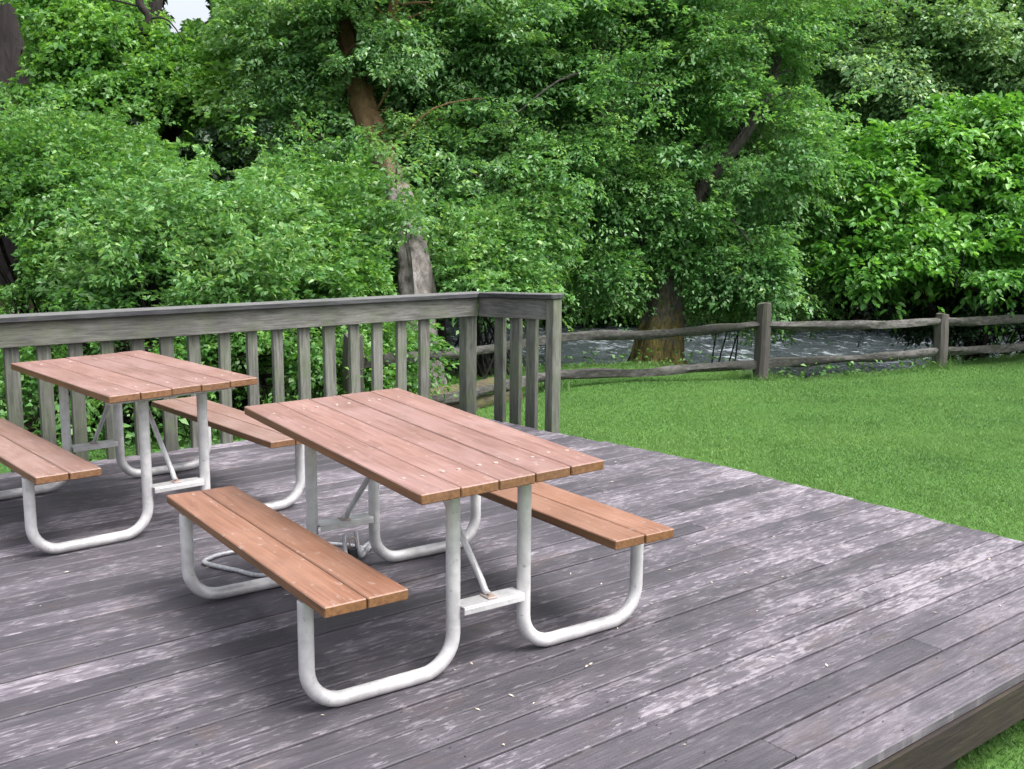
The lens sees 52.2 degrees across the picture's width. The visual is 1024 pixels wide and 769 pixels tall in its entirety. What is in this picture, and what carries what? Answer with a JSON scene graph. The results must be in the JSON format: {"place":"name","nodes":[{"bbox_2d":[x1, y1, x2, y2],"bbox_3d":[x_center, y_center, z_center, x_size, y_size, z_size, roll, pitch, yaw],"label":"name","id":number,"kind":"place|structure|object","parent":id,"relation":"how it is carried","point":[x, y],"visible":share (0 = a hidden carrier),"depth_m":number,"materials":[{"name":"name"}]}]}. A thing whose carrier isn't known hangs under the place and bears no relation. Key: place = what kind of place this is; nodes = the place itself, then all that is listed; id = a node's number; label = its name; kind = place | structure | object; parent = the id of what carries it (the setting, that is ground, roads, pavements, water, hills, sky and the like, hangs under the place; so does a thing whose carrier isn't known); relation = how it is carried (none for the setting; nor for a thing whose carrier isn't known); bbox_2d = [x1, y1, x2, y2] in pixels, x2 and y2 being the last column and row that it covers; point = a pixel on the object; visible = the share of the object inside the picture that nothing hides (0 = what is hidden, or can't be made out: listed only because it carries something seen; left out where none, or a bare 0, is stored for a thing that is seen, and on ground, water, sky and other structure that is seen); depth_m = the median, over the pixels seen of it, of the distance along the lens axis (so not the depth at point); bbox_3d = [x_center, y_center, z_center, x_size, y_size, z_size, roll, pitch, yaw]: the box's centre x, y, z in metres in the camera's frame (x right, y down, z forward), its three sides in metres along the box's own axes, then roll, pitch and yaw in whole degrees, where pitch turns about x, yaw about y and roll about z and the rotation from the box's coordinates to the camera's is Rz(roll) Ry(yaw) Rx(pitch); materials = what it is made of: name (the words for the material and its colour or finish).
{"place":"outdoors","nodes":[
{"label":"outdoors","id":0,"kind":"place"},
{"bbox_2d":[162,0,209,39],"label":"sky","id":1,"kind":"structure","parent":0,"point":[181,10],"materials":[{"name":"white"}]},
{"bbox_2d":[0,281,1023,768],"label":"ground","id":2,"kind":"structure","parent":0,"point":[628,399],"depth_m":9.86,"materials":[{"name":"green plant"}]},
{"bbox_2d":[0,0,141,306],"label":"cedar tree","id":3,"kind":"object","parent":2,"relation":"on","point":[12,45],"visible":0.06,"depth_m":17.59,"materials":[{"name":"plant"}]},
{"bbox_2d":[0,52,246,358],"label":"leafy shrub","id":4,"kind":"object","parent":2,"relation":"on","point":[20,173],"visible":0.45,"depth_m":10.58,"materials":[{"name":"green plant"}]},
{"bbox_2d":[15,139,259,430],"bbox_3d":[-3.373,-0.890,9.740,2.017,2.681,1.846,-7,12,-38],"label":"leafy shrub","id":5,"kind":"object","parent":2,"relation":"on","point":[129,259],"visible":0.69,"depth_m":9.30,"materials":[{"name":"green plant"}]},
{"bbox_2d":[7,40,287,355],"bbox_3d":[-3.884,-1.816,11.697,3.114,4.132,4.463,-5,11,-29],"label":"leafy shrub","id":6,"kind":"object","parent":2,"relation":"on","point":[113,133],"visible":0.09,"depth_m":11.15,"materials":[{"name":"green plant"}]},
{"bbox_2d":[0,0,314,304],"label":"maple tree","id":7,"kind":"object","parent":2,"relation":"on","point":[61,37],"visible":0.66,"depth_m":15.04,"materials":[{"name":"green plant"}]},
{"bbox_2d":[137,3,200,48],"bbox_3d":[-12.114,-7.178,27.497,6.987,7.610,8.908,2,9,8],"label":"backdrop tree","id":8,"kind":"object","parent":2,"relation":"on","point":[175,32],"depth_m":29.50,"materials":[{"name":"green plant"}]},
{"bbox_2d":[146,0,212,39],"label":"distant wood","id":9,"kind":"object","parent":2,"relation":"on","point":[207,6],"depth_m":42.90,"materials":[{"name":"green plant"}]},
{"bbox_2d":[0,288,458,442],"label":"understory shrub","id":10,"kind":"object","parent":2,"relation":"on","point":[209,357],"visible":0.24,"depth_m":9.27,"materials":[{"name":"green plant"}]},
{"bbox_2d":[104,102,358,421],"bbox_3d":[-2.683,-1.190,10.055,2.260,3.143,3.126,-3,10,-18],"label":"leafy shrub","id":11,"kind":"object","parent":2,"relation":"on","point":[238,251],"visible":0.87,"depth_m":9.29,"materials":[{"name":"green plant"}]},
{"bbox_2d":[129,11,394,299],"bbox_3d":[-5.816,-5.337,21.412,10.116,8.047,10.134,-7,12,-38],"label":"backdrop tree","id":12,"kind":"object","parent":2,"relation":"on","point":[207,134],"visible":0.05,"depth_m":19.26,"materials":[{"name":"green plant"}]},
{"bbox_2d":[207,98,441,394],"bbox_3d":[-2.158,-1.680,12.141,2.693,3.482,4.619,0,9,-5],"label":"understory shrub","id":13,"kind":"object","parent":2,"relation":"on","point":[344,209],"visible":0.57,"depth_m":11.25,"materials":[{"name":"green plant"}]},
{"bbox_2d":[181,0,645,390],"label":"alder tree","id":14,"kind":"object","parent":2,"relation":"on","point":[444,61],"visible":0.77,"depth_m":13.49,"materials":[{"name":"green plant"}]},
{"bbox_2d":[211,0,646,347],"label":"backdrop tree","id":15,"kind":"object","parent":2,"relation":"on","point":[444,333],"depth_m":19.32,"materials":[{"name":"green plant"}]},
{"bbox_2d":[416,377,493,395],"bbox_3d":[-0.640,0.096,11.305,0.147,0.218,1.626,9,13,42],"label":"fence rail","id":16,"kind":"object","parent":2,"relation":"on","point":[486,382],"visible":0.09,"depth_m":11.29,"materials":[{"name":"wood"}]},
{"bbox_2d":[442,390,522,409],"bbox_3d":[-0.433,0.199,10.694,0.130,0.197,1.467,9,13,43],"label":"fallen log","id":17,"kind":"object","parent":2,"relation":"on","point":[484,401],"visible":0.21,"depth_m":10.78,"materials":[{"name":"wood"}]},
{"bbox_2d":[389,123,612,378],"bbox_3d":[-0.405,-1.685,13.047,3.123,3.173,3.116,-7,12,-38],"label":"understory shrub","id":18,"kind":"object","parent":2,"relation":"on","point":[508,247],"visible":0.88,"depth_m":12.46,"materials":[{"name":"green plant"}]},
{"bbox_2d":[0,417,1023,768],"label":"deck","id":19,"kind":"structure","parent":2,"relation":"on","point":[764,601],"depth_m":4.07,"materials":[{"name":"wood"}]},
{"bbox_2d":[0,350,304,553],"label":"picnic table","id":20,"kind":"object","parent":19,"relation":"on","point":[141,378],"visible":0.94,"depth_m":5.46,"materials":[{"name":"brown wood"}]},
{"bbox_2d":[0,291,563,472],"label":"deck railing","id":21,"kind":"object","parent":19,"relation":"on","point":[72,330],"visible":0.59,"depth_m":7.74,"materials":[{"name":"grey wood"}]},
{"bbox_2d":[202,531,371,577],"bbox_3d":[-1.064,0.737,4.921,0.779,0.214,0.541,0,9,-1],"label":"cable loop","id":22,"kind":"object","parent":19,"relation":"on","point":[363,550],"visible":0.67,"depth_m":4.81,"materials":[{"name":"silver metal"}]},
{"bbox_2d":[347,536,357,558],"bbox_3d":[-0.714,0.733,4.684,0.048,0.108,0.024,-7,12,-38],"label":"padlock","id":23,"kind":"object","parent":22,"relation":"hanging from","point":[352,551],"visible":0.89,"depth_m":4.68,"materials":[{"name":"metal"}]},
{"bbox_2d":[167,388,673,706],"bbox_3d":[-0.424,0.549,4.259,1.488,0.802,1.564,-6,11,-35],"label":"picnic table","id":24,"kind":"object","parent":19,"relation":"on","point":[419,449],"visible":1,"depth_m":3.95,"materials":[{"name":"brown wood"}]},
{"bbox_2d":[40,461,1000,744],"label":"leaf litter","id":25,"kind":"object","parent":19,"relation":"on","point":[472,663],"visible":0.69,"depth_m":3.84,"materials":[{"name":"white plant"}]},
{"bbox_2d":[0,300,1023,472],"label":"ground cover","id":26,"kind":"object","parent":2,"relation":"on","point":[129,435],"visible":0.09,"depth_m":10.89,"materials":[{"name":"green plant"}]},
{"bbox_2d":[478,77,738,326],"bbox_3d":[1.823,-4.926,27.432,10.331,8.513,7.104,-3,10,-18],"label":"riverbank tree","id":27,"kind":"object","parent":2,"relation":"on","point":[634,319],"visible":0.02,"depth_m":25.83,"materials":[{"name":"green plant"}]},
{"bbox_2d":[408,0,928,364],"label":"leaning tree","id":28,"kind":"object","parent":2,"relation":"on","point":[681,77],"visible":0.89,"depth_m":13.84,"materials":[{"name":"green plant"}]},
{"bbox_2d":[342,302,1023,402],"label":"split rail fence","id":29,"kind":"object","parent":2,"relation":"on","point":[763,324],"visible":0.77,"depth_m":12.64,"materials":[{"name":"grey wood"}]},
{"bbox_2d":[684,271,846,362],"bbox_3d":[3.542,-0.516,15.234,2.557,2.680,2.038,2,9,11],"label":"riverside shrub","id":30,"kind":"object","parent":2,"relation":"on","point":[714,316],"visible":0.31,"depth_m":14.91,"materials":[{"name":"green plant"}]},
{"bbox_2d":[649,114,884,320],"bbox_3d":[7.603,-5.018,28.063,10.299,8.401,6.909,-1,9,-9],"label":"riverbank tree","id":31,"kind":"object","parent":2,"relation":"on","point":[829,298],"visible":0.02,"depth_m":26.89,"materials":[{"name":"green plant"}]},
{"bbox_2d":[718,0,1023,330],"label":"willow tree","id":32,"kind":"object","parent":2,"relation":"on","point":[910,58],"visible":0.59,"depth_m":22.40,"materials":[{"name":"green plant"}]},
{"bbox_2d":[759,89,1023,361],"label":"hazel bush","id":33,"kind":"object","parent":2,"relation":"on","point":[940,188],"visible":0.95,"depth_m":14.67,"materials":[{"name":"green plant"}]},
{"bbox_2d":[832,278,1023,334],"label":"riverbank tree","id":34,"kind":"object","parent":2,"relation":"on","point":[887,307],"depth_m":26.62,"materials":[{"name":"green plant"}]},
{"bbox_2d":[851,275,1023,360],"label":"dark thicket","id":35,"kind":"object","parent":2,"relation":"on","point":[949,304],"visible":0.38,"depth_m":16.11,"materials":[{"name":"green plant"}]},
{"bbox_2d":[443,307,1023,377],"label":"river","id":36,"kind":"structure","parent":0,"point":[844,343],"depth_m":22.09,"materials":[{"name":"liquid"}]}
]}

